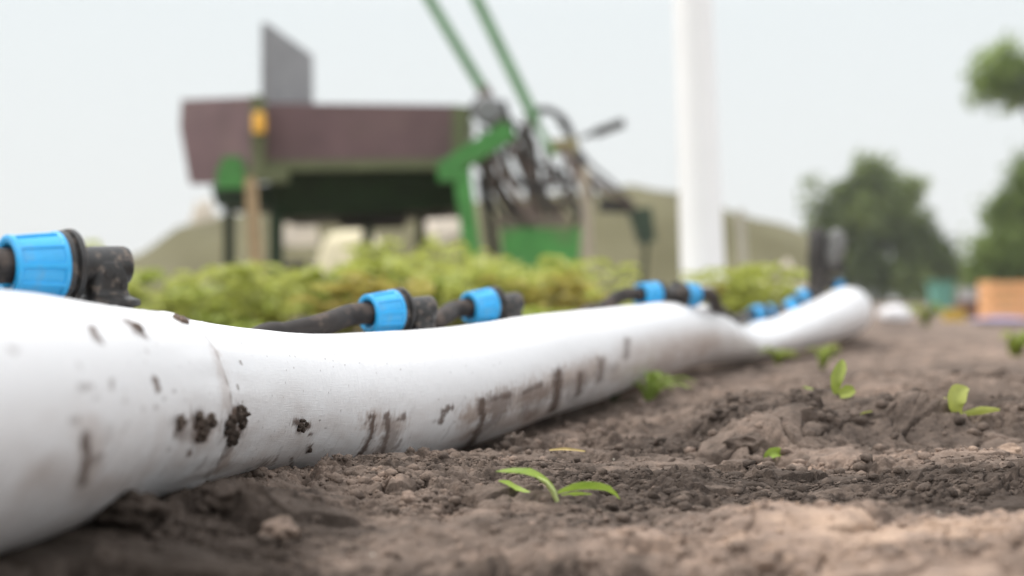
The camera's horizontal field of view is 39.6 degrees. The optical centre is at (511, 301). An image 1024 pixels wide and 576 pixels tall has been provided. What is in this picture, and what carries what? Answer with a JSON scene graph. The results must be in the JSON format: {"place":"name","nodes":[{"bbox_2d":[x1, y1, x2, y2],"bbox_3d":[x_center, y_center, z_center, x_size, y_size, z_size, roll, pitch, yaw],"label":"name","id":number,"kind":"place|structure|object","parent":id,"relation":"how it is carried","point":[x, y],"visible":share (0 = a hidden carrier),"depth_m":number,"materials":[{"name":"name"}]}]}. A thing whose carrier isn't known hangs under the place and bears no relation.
{"place":"outdoors","nodes":[
{"label":"outdoors","id":0,"kind":"place"},
{"bbox_2d":[85,240,99,246],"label":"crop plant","id":1,"kind":"object","parent":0,"point":[90,242],"depth_m":6.51,"materials":[{"name":"plant"}]},
{"bbox_2d":[133,185,876,307],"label":"hill","id":2,"kind":"structure","parent":0,"point":[195,248],"depth_m":37.47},
{"bbox_2d":[190,197,215,223],"bbox_3d":[-8.673,-1.665,40.027,1.027,2.531,0.600,0,0,0],"label":"sand heap","id":3,"kind":"object","parent":2,"relation":"on","point":[203,212],"visible":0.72,"depth_m":39.88,"materials":[{"name":"sand"}]},
{"bbox_2d":[316,230,383,273],"bbox_3d":[-4.044,-0.692,36.545,2.388,2.403,1.352,0,0,0],"label":"sand heap","id":4,"kind":"object","parent":2,"relation":"on","point":[331,253],"visible":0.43,"depth_m":36.22,"materials":[{"name":"sand"}]},
{"bbox_2d":[426,218,460,242],"bbox_3d":[-1.836,-1.218,37.816,1.844,2.434,1.078,0,0,-18],"label":"sand heap","id":5,"kind":"object","parent":2,"relation":"on","point":[444,229],"visible":0.18,"depth_m":37.49,"materials":[{"name":"sand"}]},
{"bbox_2d":[0,302,1023,575],"bbox_3d":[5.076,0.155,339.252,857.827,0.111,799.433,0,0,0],"label":"ground","id":6,"kind":"structure","parent":0,"point":[938,348],"depth_m":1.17,"materials":[{"name":"soil"}]},
{"bbox_2d":[94,489,171,533],"bbox_3d":[-0.233,0.129,0.876,0.045,0.027,0.035,0,0,0],"label":"soil clod","id":7,"kind":"object","parent":6,"relation":"on","point":[134,510],"visible":0.96,"depth_m":0.86,"materials":[{"name":"soil"}]},
{"bbox_2d":[132,286,156,307],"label":"crop plant","id":8,"kind":"object","parent":6,"relation":"on","point":[144,296],"visible":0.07,"depth_m":6.53,"materials":[{"name":"green plant"}]},
{"bbox_2d":[128,268,167,308],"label":"crop plant","id":9,"kind":"object","parent":6,"relation":"on","point":[145,276],"visible":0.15,"depth_m":6.35,"materials":[{"name":"green plant"}]},
{"bbox_2d":[128,276,198,312],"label":"crop plant","id":10,"kind":"object","parent":6,"relation":"on","point":[171,306],"visible":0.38,"depth_m":4.77,"materials":[{"name":"green plant"}]},
{"bbox_2d":[149,287,202,317],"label":"crop plant","id":11,"kind":"object","parent":6,"relation":"on","point":[189,307],"visible":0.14,"depth_m":5.51,"materials":[{"name":"green plant"}]},
{"bbox_2d":[144,282,211,314],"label":"crop plant","id":12,"kind":"object","parent":6,"relation":"on","point":[175,286],"visible":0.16,"depth_m":6.32,"materials":[{"name":"green plant"}]},
{"bbox_2d":[153,286,246,323],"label":"crop plant","id":13,"kind":"object","parent":6,"relation":"on","point":[170,293],"visible":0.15,"depth_m":5.10,"materials":[{"name":"green plant"}]},
{"bbox_2d":[189,311,245,326],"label":"crop plant","id":14,"kind":"object","parent":6,"relation":"on","point":[222,319],"visible":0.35,"depth_m":4.69,"materials":[{"name":"green plant"}]},
{"bbox_2d":[195,284,239,315],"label":"crop plant","id":15,"kind":"object","parent":6,"relation":"on","point":[218,289],"visible":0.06,"depth_m":7.44,"materials":[{"name":"green plant"}]},
{"bbox_2d":[167,262,270,315],"bbox_3d":[-0.988,0.025,4.921,0.359,0.319,0.315,0,0,10],"label":"crop plant","id":16,"kind":"object","parent":6,"relation":"on","point":[228,308],"visible":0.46,"depth_m":4.86,"materials":[{"name":"green plant"}]},
{"bbox_2d":[199,479,243,513],"bbox_3d":[-0.185,0.126,0.908,0.029,0.023,0.025,0,0,0],"label":"soil clod","id":17,"kind":"object","parent":6,"relation":"on","point":[220,496],"visible":1,"depth_m":0.90,"materials":[{"name":"soil"}]},
{"bbox_2d":[230,321,265,327],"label":"crop plant","id":18,"kind":"object","parent":6,"relation":"on","point":[251,323],"visible":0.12,"depth_m":3.70,"materials":[{"name":"green plant"}]},
{"bbox_2d":[225,297,277,318],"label":"crop plant","id":19,"kind":"object","parent":6,"relation":"on","point":[270,303],"depth_m":6.34,"materials":[{"name":"green plant"}]},
{"bbox_2d":[244,177,262,284],"bbox_3d":[-1.713,-0.319,9.500,0.131,1.017,0.096,0,0,0],"label":"stake","id":20,"kind":"object","parent":6,"relation":"on","point":[253,221],"visible":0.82,"depth_m":9.45,"materials":[{"name":"beige wood"}]},
{"bbox_2d":[192,260,319,322],"bbox_3d":[-0.803,0.029,4.460,0.339,0.327,0.387,0,0,-32],"label":"crop plant","id":21,"kind":"object","parent":6,"relation":"on","point":[282,309],"visible":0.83,"depth_m":4.46,"materials":[{"name":"green plant"}]},
{"bbox_2d":[228,303,294,325],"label":"crop plant","id":22,"kind":"object","parent":6,"relation":"on","point":[241,316],"visible":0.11,"depth_m":4.71,"materials":[{"name":"green plant"}]},
{"bbox_2d":[245,274,306,321],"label":"crop plant","id":23,"kind":"object","parent":6,"relation":"on","point":[279,275],"visible":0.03,"depth_m":6.31,"materials":[{"name":"green plant"}]},
{"bbox_2d":[258,515,300,540],"bbox_3d":[-0.146,0.145,0.897,0.025,0.020,0.024,0,0,17],"label":"soil clod","id":24,"kind":"object","parent":6,"relation":"on","point":[280,528],"visible":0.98,"depth_m":0.89,"materials":[{"name":"soil"}]},
{"bbox_2d":[254,275,309,321],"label":"crop plant","id":25,"kind":"object","parent":6,"relation":"on","point":[297,313],"visible":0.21,"depth_m":5.76,"materials":[{"name":"green plant"}]},
{"bbox_2d":[272,283,305,319],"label":"crop plant","id":26,"kind":"object","parent":6,"relation":"on","point":[289,304],"visible":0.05,"depth_m":6.99,"materials":[{"name":"green plant"}]},
{"bbox_2d":[284,223,319,246],"bbox_3d":[-5.581,-1.140,37.619,1.286,2.578,0.637,0,0,0],"label":"sand heap","id":27,"kind":"object","parent":6,"relation":"on","point":[301,236],"visible":0.22,"depth_m":37.42,"materials":[{"name":"sand"}]},
{"bbox_2d":[302,306,310,315],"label":"crop plant","id":28,"kind":"object","parent":6,"relation":"on","point":[306,312],"visible":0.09,"depth_m":7.52,"materials":[{"name":"green plant"}]},
{"bbox_2d":[292,281,335,333],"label":"crop plant","id":29,"kind":"object","parent":6,"relation":"on","point":[297,290],"visible":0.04,"depth_m":5.96,"materials":[{"name":"green plant"}]},
{"bbox_2d":[269,264,373,333],"bbox_3d":[-0.547,0.033,4.305,0.310,0.298,0.354,0,0,-40],"label":"crop plant","id":30,"kind":"object","parent":6,"relation":"on","point":[316,272],"visible":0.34,"depth_m":4.29,"materials":[{"name":"green plant"}]},
{"bbox_2d":[299,294,349,333],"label":"crop plant","id":31,"kind":"object","parent":6,"relation":"on","point":[308,303],"visible":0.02,"depth_m":4.93,"materials":[{"name":"green plant"}]},
{"bbox_2d":[251,287,437,333],"bbox_3d":[-0.245,0.076,1.605,0.386,0.185,0.086,0,0,-30],"label":"hose connector","id":32,"kind":"object","parent":6,"relation":"on","point":[399,309],"visible":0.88,"depth_m":1.64,"materials":[{"name":"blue plastic"}]},
{"bbox_2d":[321,270,388,332],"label":"crop plant","id":33,"kind":"object","parent":6,"relation":"on","point":[327,298],"visible":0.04,"depth_m":4.30,"materials":[{"name":"green plant"}]},
{"bbox_2d":[336,260,374,273],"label":"crop plant","id":34,"kind":"object","parent":6,"relation":"on","point":[344,263],"visible":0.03,"depth_m":7.36,"materials":[{"name":"green plant"}]},
{"bbox_2d":[321,267,393,332],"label":"crop plant","id":35,"kind":"object","parent":6,"relation":"on","point":[360,269],"visible":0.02,"depth_m":6.22,"materials":[{"name":"green plant"}]},
{"bbox_2d":[287,271,434,331],"bbox_3d":[-0.392,0.057,3.698,0.379,0.269,0.350,0,0,-7],"label":"crop plant","id":36,"kind":"object","parent":6,"relation":"on","point":[356,287],"visible":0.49,"depth_m":3.65,"materials":[{"name":"green plant"}]},
{"bbox_2d":[341,238,409,274],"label":"crop plant","id":37,"kind":"object","parent":6,"relation":"on","point":[368,247],"visible":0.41,"depth_m":6.56,"materials":[{"name":"green plant"}]},
{"bbox_2d":[349,249,418,271],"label":"crop plant","id":38,"kind":"object","parent":6,"relation":"on","point":[410,265],"visible":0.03,"depth_m":7.06,"materials":[{"name":"green plant"}]},
{"bbox_2d":[312,271,458,307],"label":"crop plant","id":39,"kind":"object","parent":6,"relation":"on","point":[440,280],"visible":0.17,"depth_m":4.19,"materials":[{"name":"green plant"}]},
{"bbox_2d":[337,255,440,299],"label":"crop plant","id":40,"kind":"object","parent":6,"relation":"on","point":[385,264],"visible":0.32,"depth_m":4.13,"materials":[{"name":"green plant"}]},
{"bbox_2d":[374,233,449,274],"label":"crop plant","id":41,"kind":"object","parent":6,"relation":"on","point":[434,244],"visible":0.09,"depth_m":8.05,"materials":[{"name":"green plant"}]},
{"bbox_2d":[378,267,448,275],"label":"crop plant","id":42,"kind":"object","parent":6,"relation":"on","point":[425,271],"visible":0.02,"depth_m":6.16,"materials":[{"name":"green plant"}]},
{"bbox_2d":[388,255,438,273],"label":"crop plant","id":43,"kind":"object","parent":6,"relation":"on","point":[411,262],"visible":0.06,"depth_m":7.99,"materials":[{"name":"green plant"}]},
{"bbox_2d":[180,0,655,317],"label":"harvest machine","id":44,"kind":"object","parent":6,"relation":"on","point":[367,169],"visible":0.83,"depth_m":12.00,"materials":[{"name":"red paint"}]},
{"bbox_2d":[395,258,458,277],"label":"crop plant","id":45,"kind":"object","parent":6,"relation":"on","point":[442,264],"visible":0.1,"depth_m":6.76,"materials":[{"name":"green plant"}]},
{"bbox_2d":[0,287,871,552],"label":"layflat hose","id":46,"kind":"object","parent":6,"relation":"on","point":[96,399],"visible":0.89,"depth_m":1.23,"materials":[{"name":"plastic"}]},
{"bbox_2d":[0,229,140,307],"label":"hose connector","id":47,"kind":"object","parent":46,"relation":"attached to","point":[67,263],"visible":0.88,"depth_m":1.02,"materials":[{"name":"blue plastic"}]},
{"bbox_2d":[132,322,143,330],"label":"mud clump","id":48,"kind":"object","parent":46,"relation":"on","point":[138,326],"visible":1,"depth_m":0.93,"materials":[{"name":"soil"}]},
{"bbox_2d":[173,313,188,323],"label":"mud clump","id":49,"kind":"object","parent":46,"relation":"on","point":[180,318],"visible":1,"depth_m":1.06,"materials":[{"name":"soil"}]},
{"bbox_2d":[176,415,187,431],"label":"mud clump","id":50,"kind":"object","parent":46,"relation":"on","point":[181,422],"visible":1,"depth_m":0.94,"materials":[{"name":"soil"}]},
{"bbox_2d":[194,410,217,442],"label":"mud clump","id":51,"kind":"object","parent":46,"relation":"on","point":[202,423],"visible":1,"depth_m":0.99,"materials":[{"name":"soil"}]},
{"bbox_2d":[223,405,250,446],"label":"mud clump","id":52,"kind":"object","parent":46,"relation":"on","point":[242,414],"visible":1,"depth_m":1.08,"materials":[{"name":"soil"}]},
{"bbox_2d":[297,419,308,432],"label":"mud clump","id":53,"kind":"object","parent":46,"relation":"on","point":[301,427],"visible":1,"depth_m":1.25,"materials":[{"name":"soil"}]},
{"bbox_2d":[435,286,524,327],"bbox_3d":[-0.092,0.064,1.964,0.308,0.156,0.076,-7,4,-40],"label":"hose connector","id":54,"kind":"object","parent":46,"relation":"attached to","point":[491,304],"visible":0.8,"depth_m":2.00,"materials":[{"name":"blue plastic"}]},
{"bbox_2d":[747,304,787,321],"bbox_3d":[0.800,0.035,4.375,0.065,0.057,0.476,0,0,24],"label":"hose connector","id":55,"kind":"object","parent":46,"relation":"attached to","point":[758,312],"visible":0.87,"depth_m":4.23,"materials":[{"name":"blue plastic"}]},
{"bbox_2d":[778,288,819,314],"bbox_3d":[0.976,0.010,4.785,0.061,0.109,0.274,0,0,39],"label":"hose connector","id":56,"kind":"object","parent":46,"relation":"attached to","point":[799,298],"visible":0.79,"depth_m":4.74,"materials":[{"name":"blue plastic"}]},
{"bbox_2d":[807,228,846,303],"bbox_3d":[1.116,-0.114,5.044,0.139,0.292,0.072,0,0,10],"label":"outlet riser","id":57,"kind":"object","parent":46,"relation":"attached to","point":[825,257],"visible":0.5,"depth_m":5.02,"materials":[{"name":"black plastic"}]},
{"bbox_2d":[405,241,490,278],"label":"crop plant","id":58,"kind":"object","parent":6,"relation":"on","point":[434,260],"visible":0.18,"depth_m":6.17,"materials":[{"name":"green plant"}]},
{"bbox_2d":[428,272,475,326],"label":"crop plant","id":59,"kind":"object","parent":6,"relation":"on","point":[446,277],"depth_m":5.73,"materials":[{"name":"green plant"}]},
{"bbox_2d":[415,255,503,326],"bbox_3d":[-0.175,0.022,4.526,0.448,0.338,0.240,0,0,22],"label":"crop plant","id":60,"kind":"object","parent":6,"relation":"on","point":[480,262],"visible":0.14,"depth_m":4.52,"materials":[{"name":"green plant"}]},
{"bbox_2d":[433,250,511,279],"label":"crop plant","id":61,"kind":"object","parent":6,"relation":"on","point":[499,259],"visible":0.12,"depth_m":5.86,"materials":[{"name":"green plant"}]},
{"bbox_2d":[447,264,527,289],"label":"crop plant","id":62,"kind":"object","parent":6,"relation":"on","point":[519,272],"visible":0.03,"depth_m":5.34,"materials":[{"name":"green plant"}]},
{"bbox_2d":[437,264,557,323],"bbox_3d":[-0.058,0.037,4.041,0.338,0.290,0.181,0,0,-21],"label":"crop plant","id":63,"kind":"object","parent":6,"relation":"on","point":[458,292],"visible":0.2,"depth_m":4.02,"materials":[{"name":"green plant"}]},
{"bbox_2d":[447,265,554,298],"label":"crop plant","id":64,"kind":"object","parent":6,"relation":"on","point":[496,273],"visible":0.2,"depth_m":4.28,"materials":[{"name":"green plant"}]},
{"bbox_2d":[467,255,542,297],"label":"crop plant","id":65,"kind":"object","parent":6,"relation":"on","point":[516,267],"visible":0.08,"depth_m":5.27,"materials":[{"name":"green plant"}]},
{"bbox_2d":[496,266,529,284],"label":"crop plant","id":66,"kind":"object","parent":6,"relation":"on","point":[522,268],"visible":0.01,"depth_m":6.94,"materials":[{"name":"green plant"}]},
{"bbox_2d":[476,272,609,312],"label":"crop plant","id":67,"kind":"object","parent":6,"relation":"on","point":[576,288],"visible":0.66,"depth_m":4.03,"materials":[{"name":"green plant"}]},
{"bbox_2d":[522,306,576,315],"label":"crop plant","id":68,"kind":"object","parent":6,"relation":"on","point":[530,310],"visible":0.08,"depth_m":3.63,"materials":[{"name":"green plant"}]},
{"bbox_2d":[521,256,593,298],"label":"crop plant","id":69,"kind":"object","parent":6,"relation":"on","point":[578,270],"visible":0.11,"depth_m":7.14,"materials":[{"name":"green plant"}]},
{"bbox_2d":[496,468,619,501],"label":"seedling","id":70,"kind":"object","parent":6,"relation":"on","point":[540,477],"visible":1,"depth_m":1.08,"materials":[{"name":"green plant"}]},
{"bbox_2d":[549,447,584,451],"bbox_3d":[0.055,0.148,1.416,0.036,0.005,0.004,0,0,0],"label":"straw","id":71,"kind":"object","parent":6,"relation":"on","point":[566,448],"visible":1,"depth_m":1.42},
{"bbox_2d":[547,292,601,309],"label":"crop plant","id":72,"kind":"object","parent":6,"relation":"on","point":[565,294],"visible":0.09,"depth_m":4.35,"materials":[{"name":"green plant"}]},
{"bbox_2d":[563,289,588,310],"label":"crop plant","id":73,"kind":"object","parent":6,"relation":"on","point":[583,297],"visible":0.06,"depth_m":4.77,"materials":[{"name":"green plant"}]},
{"bbox_2d":[580,166,593,288],"bbox_3d":[0.509,-0.347,9.500,0.110,1.111,0.085,0,0,0],"label":"stake","id":74,"kind":"object","parent":6,"relation":"on","point":[586,212],"visible":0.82,"depth_m":9.46,"materials":[{"name":"wood"}]},
{"bbox_2d":[534,254,640,306],"bbox_3d":[0.244,0.014,4.914,0.387,0.354,0.340,0,0,14],"label":"crop plant","id":75,"kind":"object","parent":6,"relation":"on","point":[564,267],"visible":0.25,"depth_m":4.92,"materials":[{"name":"green plant"}]},
{"bbox_2d":[587,280,634,306],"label":"crop plant","id":76,"kind":"object","parent":6,"relation":"on","point":[620,284],"visible":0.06,"depth_m":4.34,"materials":[{"name":"green plant"}]},
{"bbox_2d":[592,281,629,303],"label":"crop plant","id":77,"kind":"object","parent":6,"relation":"on","point":[607,282],"visible":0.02,"depth_m":6.92,"materials":[{"name":"green plant"}]},
{"bbox_2d":[629,371,695,400],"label":"grass tuft","id":78,"kind":"object","parent":6,"relation":"on","point":[653,387],"visible":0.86,"depth_m":2.23,"materials":[{"name":"plant"}]},
{"bbox_2d":[579,281,749,323],"bbox_3d":[0.466,0.063,3.281,0.241,0.205,1.680,0,0,22],"label":"hose connector","id":79,"kind":"object","parent":6,"relation":"on","point":[688,294],"visible":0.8,"depth_m":2.70,"materials":[{"name":"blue plastic"}]},
{"bbox_2d":[673,0,724,303],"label":"white post","id":80,"kind":"object","parent":6,"relation":"on","point":[701,219],"visible":0.7,"depth_m":8.39,"materials":[{"name":"plastic"}]},
{"bbox_2d":[679,264,765,314],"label":"crop plant","id":81,"kind":"object","parent":6,"relation":"on","point":[731,286],"visible":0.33,"depth_m":5.46,"materials":[{"name":"green plant"}]},
{"bbox_2d":[689,264,779,324],"bbox_3d":[0.829,0.021,5.263,0.328,0.319,0.288,0,0,18],"label":"crop plant","id":82,"kind":"object","parent":6,"relation":"on","point":[750,283],"visible":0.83,"depth_m":5.22,"materials":[{"name":"green plant"}]},
{"bbox_2d":[700,283,776,324],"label":"crop plant","id":83,"kind":"object","parent":6,"relation":"on","point":[720,288],"visible":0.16,"depth_m":5.71,"materials":[{"name":"green plant"}]},
{"bbox_2d":[736,209,747,270],"bbox_3d":[1.631,-0.226,10.000,0.105,0.840,0.075,0,0,0],"label":"stake","id":84,"kind":"object","parent":6,"relation":"on","point":[741,236],"visible":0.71,"depth_m":9.96,"materials":[{"name":"wood"}]},
{"bbox_2d":[722,431,765,453],"bbox_3d":[0.247,0.152,1.515,0.044,0.028,0.039,0,0,-40],"label":"soil clod","id":85,"kind":"object","parent":6,"relation":"on","point":[752,441],"visible":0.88,"depth_m":1.50,"materials":[{"name":"soil"}]},
{"bbox_2d":[702,268,799,322],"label":"crop plant","id":86,"kind":"object","parent":6,"relation":"on","point":[788,293],"visible":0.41,"depth_m":5.30,"materials":[{"name":"green plant"}]},
{"bbox_2d":[728,262,807,322],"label":"crop plant","id":87,"kind":"object","parent":6,"relation":"on","point":[797,278],"visible":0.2,"depth_m":5.60,"materials":[{"name":"green plant"}]},
{"bbox_2d":[763,447,782,458],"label":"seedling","id":88,"kind":"object","parent":6,"relation":"on","point":[773,452],"visible":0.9,"depth_m":1.49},
{"bbox_2d":[758,347,798,364],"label":"weed","id":89,"kind":"object","parent":6,"relation":"on","point":[779,355],"visible":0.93,"depth_m":3.56,"materials":[{"name":"green plant"}]},
{"bbox_2d":[761,259,806,304],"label":"plant","id":90,"kind":"object","parent":6,"relation":"on","point":[788,264],"visible":0.22,"depth_m":15.94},
{"bbox_2d":[806,344,842,368],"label":"weed","id":91,"kind":"object","parent":6,"relation":"on","point":[823,352],"visible":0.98,"depth_m":3.24,"materials":[{"name":"green plant"}]},
{"bbox_2d":[803,359,855,397],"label":"seedling","id":92,"kind":"object","parent":6,"relation":"on","point":[837,377],"visible":0.82,"depth_m":1.68,"materials":[{"name":"green plant"}]},
{"bbox_2d":[795,146,967,303],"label":"leafy tree","id":93,"kind":"object","parent":6,"relation":"on","point":[870,215],"visible":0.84,"depth_m":89.10,"materials":[{"name":"green plant"}]},
{"bbox_2d":[878,305,913,321],"bbox_3d":[2.965,0.095,11.000,0.274,0.127,0.156,0,0,0],"label":"white bag","id":94,"kind":"object","parent":6,"relation":"on","point":[898,313],"visible":0.96,"depth_m":10.95,"materials":[{"name":"plastic"}]},
{"bbox_2d":[906,303,946,325],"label":"weed","id":95,"kind":"object","parent":6,"relation":"on","point":[927,315],"visible":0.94,"depth_m":7.86,"materials":[{"name":"green plant"}]},
{"bbox_2d":[926,281,955,310],"bbox_3d":[7.235,-0.084,24.000,0.491,0.507,0.491,0,0,0],"label":"barrel","id":96,"kind":"object","parent":6,"relation":"on","point":[941,293],"visible":0.85,"depth_m":23.82,"materials":[{"name":"teal plastic"}]},
{"bbox_2d":[917,278,969,302],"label":"bush","id":97,"kind":"object","parent":6,"relation":"on","point":[955,297],"visible":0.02,"depth_m":108.83,"materials":[{"name":"green plant"}]},
{"bbox_2d":[940,309,967,320],"bbox_3d":[3.572,0.126,11.500,0.213,0.130,0.213,0,0,0],"label":"bucket","id":98,"kind":"object","parent":6,"relation":"on","point":[956,314],"visible":0.78,"depth_m":11.42,"materials":[{"name":"yellow plastic"}]},
{"bbox_2d":[948,498,972,506],"bbox_3d":[0.351,0.163,1.112,0.020,0.018,0.022,0,0,0],"label":"soil clod","id":99,"kind":"object","parent":6,"relation":"on","point":[962,501],"visible":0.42,"depth_m":1.11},
{"bbox_2d":[944,384,999,415],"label":"seedling","id":100,"kind":"object","parent":6,"relation":"on","point":[957,396],"visible":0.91,"depth_m":1.56,"materials":[{"name":"green plant"}]},
{"bbox_2d":[956,29,1023,300],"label":"leafy tree","id":101,"kind":"object","parent":6,"relation":"on","point":[997,254],"visible":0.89,"depth_m":59.59,"materials":[{"name":"green plant"}]},
{"bbox_2d":[971,317,1023,322],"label":"folded tarp","id":102,"kind":"object","parent":6,"relation":"on","point":[1001,320],"visible":1,"depth_m":10.11,"materials":[{"name":"fabric"}]},
{"bbox_2d":[978,280,1023,317],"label":"crate","id":103,"kind":"object","parent":6,"relation":"on","point":[990,295],"visible":0.84,"depth_m":12.83,"materials":[{"name":"orange plastic"}]},
{"bbox_2d":[997,443,1023,455],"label":"soil clod","id":104,"kind":"object","parent":6,"relation":"on","point":[1011,448],"visible":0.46,"depth_m":1.46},
{"bbox_2d":[1000,331,1023,356],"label":"seedling","id":105,"kind":"object","parent":6,"relation":"on","point":[1015,345],"visible":0.94,"depth_m":4.25,"materials":[{"name":"green plant"}]},
{"bbox_2d":[0,0,1023,301],"label":"sky","id":106,"kind":"structure","parent":0,"point":[92,92],"materials":[{"name":"white"}]},
{"bbox_2d":[610,389,629,400],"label":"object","id":107,"kind":"object","parent":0,"point":[613,397],"visible":0.37,"depth_m":2.27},
{"bbox_2d":[955,300,977,317],"bbox_3d":[4.483,0.086,14.000,0.242,0.191,0.243,0,0,0],"label":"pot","id":108,"kind":"object","parent":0,"point":[971,306],"visible":0.69,"depth_m":13.90,"materials":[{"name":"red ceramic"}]},
{"bbox_2d":[957,288,977,299],"bbox_3d":[7.053,-0.020,22.000,0.329,0.380,0.329,0,0,0],"label":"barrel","id":109,"kind":"object","parent":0,"point":[967,293],"visible":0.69,"depth_m":21.87,"materials":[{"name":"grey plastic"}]}
]}

